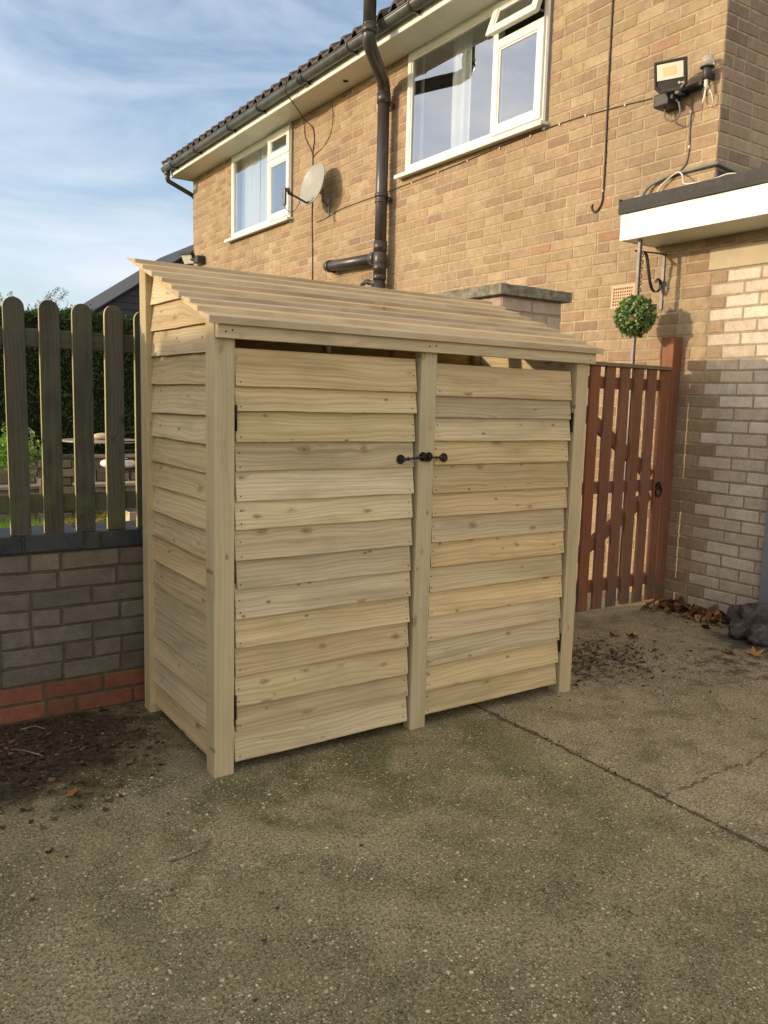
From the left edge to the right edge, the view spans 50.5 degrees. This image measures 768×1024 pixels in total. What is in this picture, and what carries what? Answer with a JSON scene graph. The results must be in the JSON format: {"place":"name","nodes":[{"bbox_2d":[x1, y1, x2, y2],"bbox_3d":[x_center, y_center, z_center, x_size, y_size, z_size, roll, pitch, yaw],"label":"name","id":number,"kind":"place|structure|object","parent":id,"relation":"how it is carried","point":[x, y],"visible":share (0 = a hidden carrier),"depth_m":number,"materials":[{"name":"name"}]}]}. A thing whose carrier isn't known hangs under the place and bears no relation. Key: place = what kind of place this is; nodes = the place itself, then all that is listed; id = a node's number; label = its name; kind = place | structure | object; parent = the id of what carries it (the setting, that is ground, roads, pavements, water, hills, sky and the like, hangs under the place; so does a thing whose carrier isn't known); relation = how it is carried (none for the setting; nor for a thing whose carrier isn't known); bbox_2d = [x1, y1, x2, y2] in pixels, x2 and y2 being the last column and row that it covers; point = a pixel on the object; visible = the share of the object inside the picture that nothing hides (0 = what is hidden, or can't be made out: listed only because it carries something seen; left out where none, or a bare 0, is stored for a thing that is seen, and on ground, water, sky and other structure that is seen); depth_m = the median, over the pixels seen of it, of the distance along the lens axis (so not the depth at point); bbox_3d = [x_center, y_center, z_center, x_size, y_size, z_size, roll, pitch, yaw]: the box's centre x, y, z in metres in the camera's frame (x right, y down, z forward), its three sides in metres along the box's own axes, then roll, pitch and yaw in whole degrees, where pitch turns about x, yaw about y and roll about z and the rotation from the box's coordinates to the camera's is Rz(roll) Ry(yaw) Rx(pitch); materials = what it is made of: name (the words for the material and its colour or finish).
{"place":"outdoors","nodes":[
{"label":"outdoors","id":0,"kind":"place"},
{"bbox_2d":[94,433,104,439],"bbox_3d":[-3.315,-0.891,9.597,0.235,0.087,0.195,-4,9,-34],"label":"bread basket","id":1,"kind":"object","parent":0,"point":[99,436],"visible":0.53,"depth_m":9.51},
{"bbox_2d":[0,0,392,310],"label":"sky","id":2,"kind":"structure","parent":0,"point":[95,95],"materials":[{"name":"blue"}]},
{"bbox_2d":[0,595,767,1023],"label":"driveway","id":3,"kind":"structure","parent":0,"point":[126,949],"depth_m":2.23,"materials":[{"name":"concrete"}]},
{"bbox_2d":[11,748,42,755],"bbox_3d":[-1.250,0.839,2.847,0.136,0.011,0.006,4,8,20],"label":"twig","id":4,"kind":"object","parent":3,"relation":"on","point":[26,751],"visible":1,"depth_m":2.85,"materials":[{"name":"wood"}]},
{"bbox_2d":[20,725,44,729],"bbox_3d":[-1.317,0.810,3.054,0.088,0.010,0.023,1,8,-7],"label":"twig","id":5,"kind":"object","parent":3,"relation":"on","point":[32,726],"visible":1,"depth_m":3.05,"materials":[{"name":"brown wood"}]},
{"bbox_2d":[63,786,79,796],"bbox_3d":[-0.985,0.879,2.562,0.041,0.022,0.053,7,9,36],"label":"fallen leaf","id":6,"kind":"object","parent":3,"relation":"on","point":[71,792],"visible":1,"depth_m":2.56,"materials":[{"name":"orange plant"}]},
{"bbox_2d":[0,520,144,726],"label":"garden wall","id":7,"kind":"structure","parent":3,"relation":"on","point":[71,620],"depth_m":3.17,"materials":[{"name":"grey brick"}]},
{"bbox_2d":[0,296,142,534],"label":"picket fence","id":8,"kind":"object","parent":7,"relation":"on","point":[20,503],"visible":0.26,"depth_m":3.10,"materials":[{"name":"brown wood"}]},
{"bbox_2d":[70,801,84,806],"bbox_3d":[-0.936,0.891,2.486,0.053,0.020,0.044,-4,9,-34],"label":"fallen leaf","id":9,"kind":"object","parent":3,"relation":"on","point":[78,804],"visible":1,"depth_m":2.49,"materials":[{"name":"brown plant"}]},
{"bbox_2d":[0,707,182,852],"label":"leaf litter","id":10,"kind":"object","parent":3,"relation":"on","point":[50,779],"visible":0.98,"depth_m":2.80,"materials":[{"name":"brown plant"}]},
{"bbox_2d":[169,839,209,861],"bbox_3d":[-0.531,0.941,2.255,0.026,0.008,0.140,8,10,38],"label":"twig","id":11,"kind":"object","parent":3,"relation":"on","point":[178,857],"visible":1,"depth_m":2.24,"materials":[{"name":"wood"}]},
{"bbox_2d":[127,258,603,777],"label":"log store","id":12,"kind":"structure","parent":3,"relation":"on","point":[361,507],"depth_m":2.98,"materials":[{"name":"brown wood"}]},
{"bbox_2d":[234,348,416,761],"bbox_3d":[-0.201,0.142,2.865,0.717,1.376,0.064,-4,9,-34],"label":"door","id":13,"kind":"structure","parent":12,"relation":"in","point":[323,513],"depth_m":2.83,"materials":[{"name":"brown wood"}]},
{"bbox_2d":[425,363,573,714],"bbox_3d":[0.467,0.100,3.315,0.732,1.357,0.054,-4,9,-34],"label":"door","id":14,"kind":"structure","parent":12,"relation":"in","point":[499,497],"depth_m":3.28,"materials":[{"name":"brown wood"}]},
{"bbox_2d":[0,593,767,845],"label":"soil crumbs","id":15,"kind":"object","parent":3,"relation":"on","point":[2,730],"visible":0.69,"depth_m":3.05,"materials":[{"name":"soil"}]},
{"bbox_2d":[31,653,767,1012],"bbox_3d":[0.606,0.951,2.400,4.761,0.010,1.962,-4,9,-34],"label":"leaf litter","id":16,"kind":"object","parent":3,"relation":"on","point":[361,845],"visible":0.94,"depth_m":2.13,"materials":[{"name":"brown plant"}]},
{"bbox_2d":[439,283,572,329],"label":"brick pier","id":17,"kind":"structure","parent":3,"relation":"on","point":[536,304],"depth_m":4.27,"materials":[{"name":"brick"}]},
{"bbox_2d":[575,361,672,612],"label":"garden gate","id":18,"kind":"structure","parent":17,"relation":"attached to","point":[631,485],"depth_m":4.97,"materials":[{"name":"red wood"}]},
{"bbox_2d":[616,239,643,599],"bbox_3d":[1.581,-0.558,5.232,0.034,2.304,0.035,-4,9,-34],"label":"metal post","id":19,"kind":"object","parent":3,"relation":"on","point":[637,288],"visible":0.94,"depth_m":5.17,"materials":[{"name":"black metal"}]},
{"bbox_2d":[613,294,658,337],"bbox_3d":[1.589,-1.234,5.143,0.280,0.274,0.277,-4,9,-34],"label":"topiary ball","id":20,"kind":"object","parent":19,"relation":"attached to","point":[635,314],"visible":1,"depth_m":5.07,"materials":[{"name":"green plant"}]},
{"bbox_2d":[625,632,637,636],"bbox_3d":[1.368,0.672,4.486,0.101,0.046,0.072,-4,9,-34],"label":"fallen leaf","id":21,"kind":"object","parent":3,"relation":"on","point":[631,635],"visible":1,"depth_m":4.47,"materials":[{"name":"brown plant"}]},
{"bbox_2d":[559,636,710,693],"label":"leaf litter","id":22,"kind":"object","parent":3,"relation":"on","point":[606,657],"visible":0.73,"depth_m":4.12,"materials":[{"name":"brown plant"}]},
{"bbox_2d":[643,371,674,602],"bbox_3d":[1.774,-0.151,5.256,0.052,1.500,0.085,-4,9,-34],"label":"gate stop","id":23,"kind":"object","parent":3,"relation":"on","point":[664,482],"visible":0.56,"depth_m":5.22,"materials":[{"name":"red wood"}]},
{"bbox_2d":[658,336,682,599],"bbox_3d":[1.817,-0.266,5.305,0.086,1.717,0.097,-4,9,-34],"label":"gate post","id":24,"kind":"object","parent":3,"relation":"on","point":[671,349],"visible":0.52,"depth_m":5.23,"materials":[{"name":"red wood"}]},
{"bbox_2d":[641,596,724,630],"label":"leaf litter","id":25,"kind":"object","parent":3,"relation":"on","point":[678,604],"visible":0.83,"depth_m":5.05,"materials":[{"name":"brown plant"}]},
{"bbox_2d":[618,166,767,613],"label":"flat roof extension","id":26,"kind":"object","parent":3,"relation":"on","point":[733,557],"visible":0.97,"depth_m":4.87,"materials":[{"name":"brick"}]},
{"bbox_2d":[641,162,738,194],"bbox_3d":[1.980,-2.042,5.082,0.738,0.188,0.345,3,8,13],"label":"conduit","id":27,"kind":"object","parent":26,"relation":"on","point":[728,168],"visible":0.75,"depth_m":5.03,"materials":[{"name":"grey plastic"}]},
{"bbox_2d":[657,171,733,191],"bbox_3d":[1.842,-2.034,5.012,0.150,0.180,0.743,-4,9,-34],"label":"loose cable","id":28,"kind":"object","parent":26,"relation":"on","point":[666,180],"visible":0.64,"depth_m":5.02,"materials":[{"name":"white plastic"}]},
{"bbox_2d":[725,603,767,646],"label":"rock","id":29,"kind":"object","parent":3,"relation":"on","point":[749,621],"visible":1,"depth_m":4.54,"materials":[{"name":"grey stone"}]},
{"bbox_2d":[745,646,763,655],"bbox_3d":[1.936,0.727,4.238,0.121,0.032,0.094,-4,9,-34],"label":"fallen leaf","id":30,"kind":"object","parent":3,"relation":"on","point":[754,652],"visible":1,"depth_m":4.25,"materials":[{"name":"orange plant"}]},
{"bbox_2d":[575,578,631,605],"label":"path","id":31,"kind":"structure","parent":0,"point":[589,597],"depth_m":5.48,"materials":[{"name":"concrete"}]},
{"label":"lawn","id":32,"kind":"structure","parent":0,"visible":0},
{"bbox_2d":[0,510,106,527],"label":"grass","id":33,"kind":"structure","parent":32,"relation":"on","point":[34,522],"depth_m":7.89,"materials":[{"name":"green plant"}]},
{"bbox_2d":[33,453,74,520],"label":"stone pillar","id":34,"kind":"structure","parent":32,"relation":"on","point":[68,475],"depth_m":8.06,"materials":[{"name":"grey stone"}]},
{"bbox_2d":[64,511,106,525],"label":"leaf litter","id":35,"kind":"object","parent":32,"relation":"on","point":[97,520],"visible":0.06,"depth_m":8.06,"materials":[{"name":"brown plant"}]},
{"bbox_2d":[125,508,135,520],"bbox_3d":[-1.576,0.184,5.972,0.730,0.470,0.520,-4,9,-34],"label":"planter box","id":36,"kind":"object","parent":32,"relation":"on","point":[130,514],"visible":0.06,"depth_m":5.62,"materials":[{"name":"stone"}]},
{"label":"ground","id":37,"kind":"structure","parent":0,"visible":0},
{"bbox_2d":[0,304,134,454],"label":"hedge","id":38,"kind":"object","parent":37,"relation":"on","point":[33,380],"visible":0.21,"depth_m":11.14,"materials":[{"name":"green plant"}]},
{"bbox_2d":[0,287,68,311],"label":"conifer tree","id":39,"kind":"object","parent":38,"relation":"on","point":[64,294],"visible":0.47,"depth_m":11.38,"materials":[{"name":"green plant"}]},
{"bbox_2d":[65,245,193,320],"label":"gabled outbuilding","id":40,"kind":"structure","parent":37,"relation":"on","point":[123,295],"depth_m":18.18,"materials":[{"name":"grey stone"}]},
{"bbox_2d":[161,0,767,602],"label":"brick house","id":41,"kind":"structure","parent":37,"relation":"on","point":[413,90],"depth_m":6.44,"materials":[{"name":"brick"}]},
{"bbox_2d":[179,251,204,263],"bbox_3d":[-2.748,-3.661,11.699,0.395,0.172,0.183,5,8,23],"label":"floodlight","id":42,"kind":"object","parent":41,"relation":"attached to","point":[189,257],"visible":0.99,"depth_m":11.67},
{"bbox_2d":[224,123,292,242],"bbox_3d":[-1.519,-4.044,10.104,0.227,1.122,1.841,-4,9,-34],"label":"window","id":43,"kind":"structure","parent":41,"relation":"in","point":[254,221],"depth_m":10.26,"materials":[{"name":"white plastic"}]},
{"bbox_2d":[285,78,314,279],"bbox_3d":[-0.916,-2.857,8.901,0.170,3.356,0.593,4,8,16],"label":"aerial cable","id":44,"kind":"object","parent":41,"relation":"attached to","point":[312,164],"visible":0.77,"depth_m":8.97,"materials":[{"name":"black plastic"}]},
{"bbox_2d":[282,163,329,215],"bbox_3d":[-0.812,-3.412,8.590,0.441,0.540,0.376,3,8,9],"label":"satellite dish","id":45,"kind":"object","parent":41,"relation":"attached to","point":[312,184],"visible":1,"depth_m":8.63,"materials":[{"name":"grey metal"}]},
{"bbox_2d":[313,102,332,157],"bbox_3d":[-0.656,-4.100,8.728,0.006,0.484,0.424,-4,9,-34],"label":"aerial cable","id":46,"kind":"object","parent":41,"relation":"attached to","point":[330,132],"visible":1,"depth_m":8.60,"materials":[{"name":"black plastic"}]},
{"bbox_2d":[394,0,548,179],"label":"window","id":47,"kind":"structure","parent":41,"relation":"in","point":[462,34],"depth_m":6.68,"materials":[{"name":"white plastic"}]},
{"bbox_2d":[317,98,652,221],"bbox_3d":[0.496,-2.961,7.106,0.012,0.108,4.472,-4,9,-34],"label":"wall cable","id":48,"kind":"object","parent":41,"relation":"attached to","point":[585,115],"depth_m":6.37,"materials":[{"name":"black plastic"}]},
{"bbox_2d":[591,0,613,212],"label":"wall cable","id":49,"kind":"object","parent":41,"relation":"attached to","point":[593,211],"depth_m":5.57,"materials":[{"name":"black plastic"}]},
{"bbox_2d":[635,250,665,309],"bbox_3d":[1.693,-1.489,5.203,0.280,0.362,0.024,-4,9,-34],"label":"hanging basket bracket","id":50,"kind":"object","parent":41,"relation":"attached to","point":[661,284],"visible":0.99,"depth_m":5.25,"materials":[{"name":"black metal"}]},
{"bbox_2d":[653,56,704,121],"bbox_3d":[1.778,-2.582,4.999,0.255,0.328,0.305,-4,9,-34],"label":"floodlight","id":51,"kind":"object","parent":41,"relation":"attached to","point":[670,77],"visible":0.99,"depth_m":4.96,"materials":[{"name":"black metal"}]},
{"bbox_2d":[676,91,693,170],"bbox_3d":[1.853,-2.400,5.119,0.012,0.508,0.189,-4,9,-34],"label":"wall cable","id":52,"kind":"object","parent":41,"relation":"attached to","point":[689,146],"depth_m":5.05,"materials":[{"name":"grey plastic"}]},
{"bbox_2d":[700,54,714,106],"bbox_3d":[1.941,-2.586,4.886,0.105,0.291,0.085,-4,9,-34],"label":"dusk sensor","id":53,"kind":"object","parent":41,"relation":"attached to","point":[707,66],"visible":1,"depth_m":4.86,"materials":[{"name":"white plastic"}]},
{"label":"patio","id":54,"kind":"structure","parent":0,"visible":0},
{"bbox_2d":[0,423,41,480],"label":"shrub","id":55,"kind":"object","parent":54,"relation":"on","point":[3,451],"visible":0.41,"depth_m":7.97,"materials":[{"name":"green plant"}]},
{"bbox_2d":[28,427,37,483],"bbox_3d":[-3.910,-0.543,9.402,0.502,0.884,0.422,-6,11,-43],"label":"patio chair","id":56,"kind":"object","parent":54,"relation":"on","point":[29,429],"visible":0.12,"depth_m":9.14,"materials":[{"name":"metal"}]},
{"bbox_2d":[0,454,135,484],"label":"retaining wall","id":57,"kind":"structure","parent":54,"relation":"on","point":[101,474],"depth_m":10.98,"materials":[{"name":"brick"}]},
{"bbox_2d":[0,481,135,519],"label":"patio edge wall","id":58,"kind":"structure","parent":54,"relation":"on","point":[99,486],"depth_m":8.48,"materials":[{"name":"stone"}]},
{"bbox_2d":[62,438,134,443],"bbox_3d":[-3.326,-0.486,9.650,0.920,0.738,0.920,-4,9,-34],"label":"patio table","id":59,"kind":"object","parent":54,"relation":"on","point":[71,440],"visible":0.21,"depth_m":9.33,"materials":[{"name":"stone"}]},
{"bbox_2d":[95,432,134,481],"bbox_3d":[-2.976,-0.484,9.146,0.422,0.884,0.502,-5,10,-39],"label":"patio chair","id":60,"kind":"object","parent":54,"relation":"on","point":[104,469],"visible":0.15,"depth_m":9.06,"materials":[{"name":"metal"}]},
{"bbox_2d":[100,458,134,468],"bbox_3d":[-2.990,-0.546,9.152,0.400,0.130,0.402,-5,13,-39],"label":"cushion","id":61,"kind":"object","parent":60,"relation":"on","point":[129,464],"visible":0.29,"depth_m":9.05,"materials":[{"name":"white fabric"}]}
]}

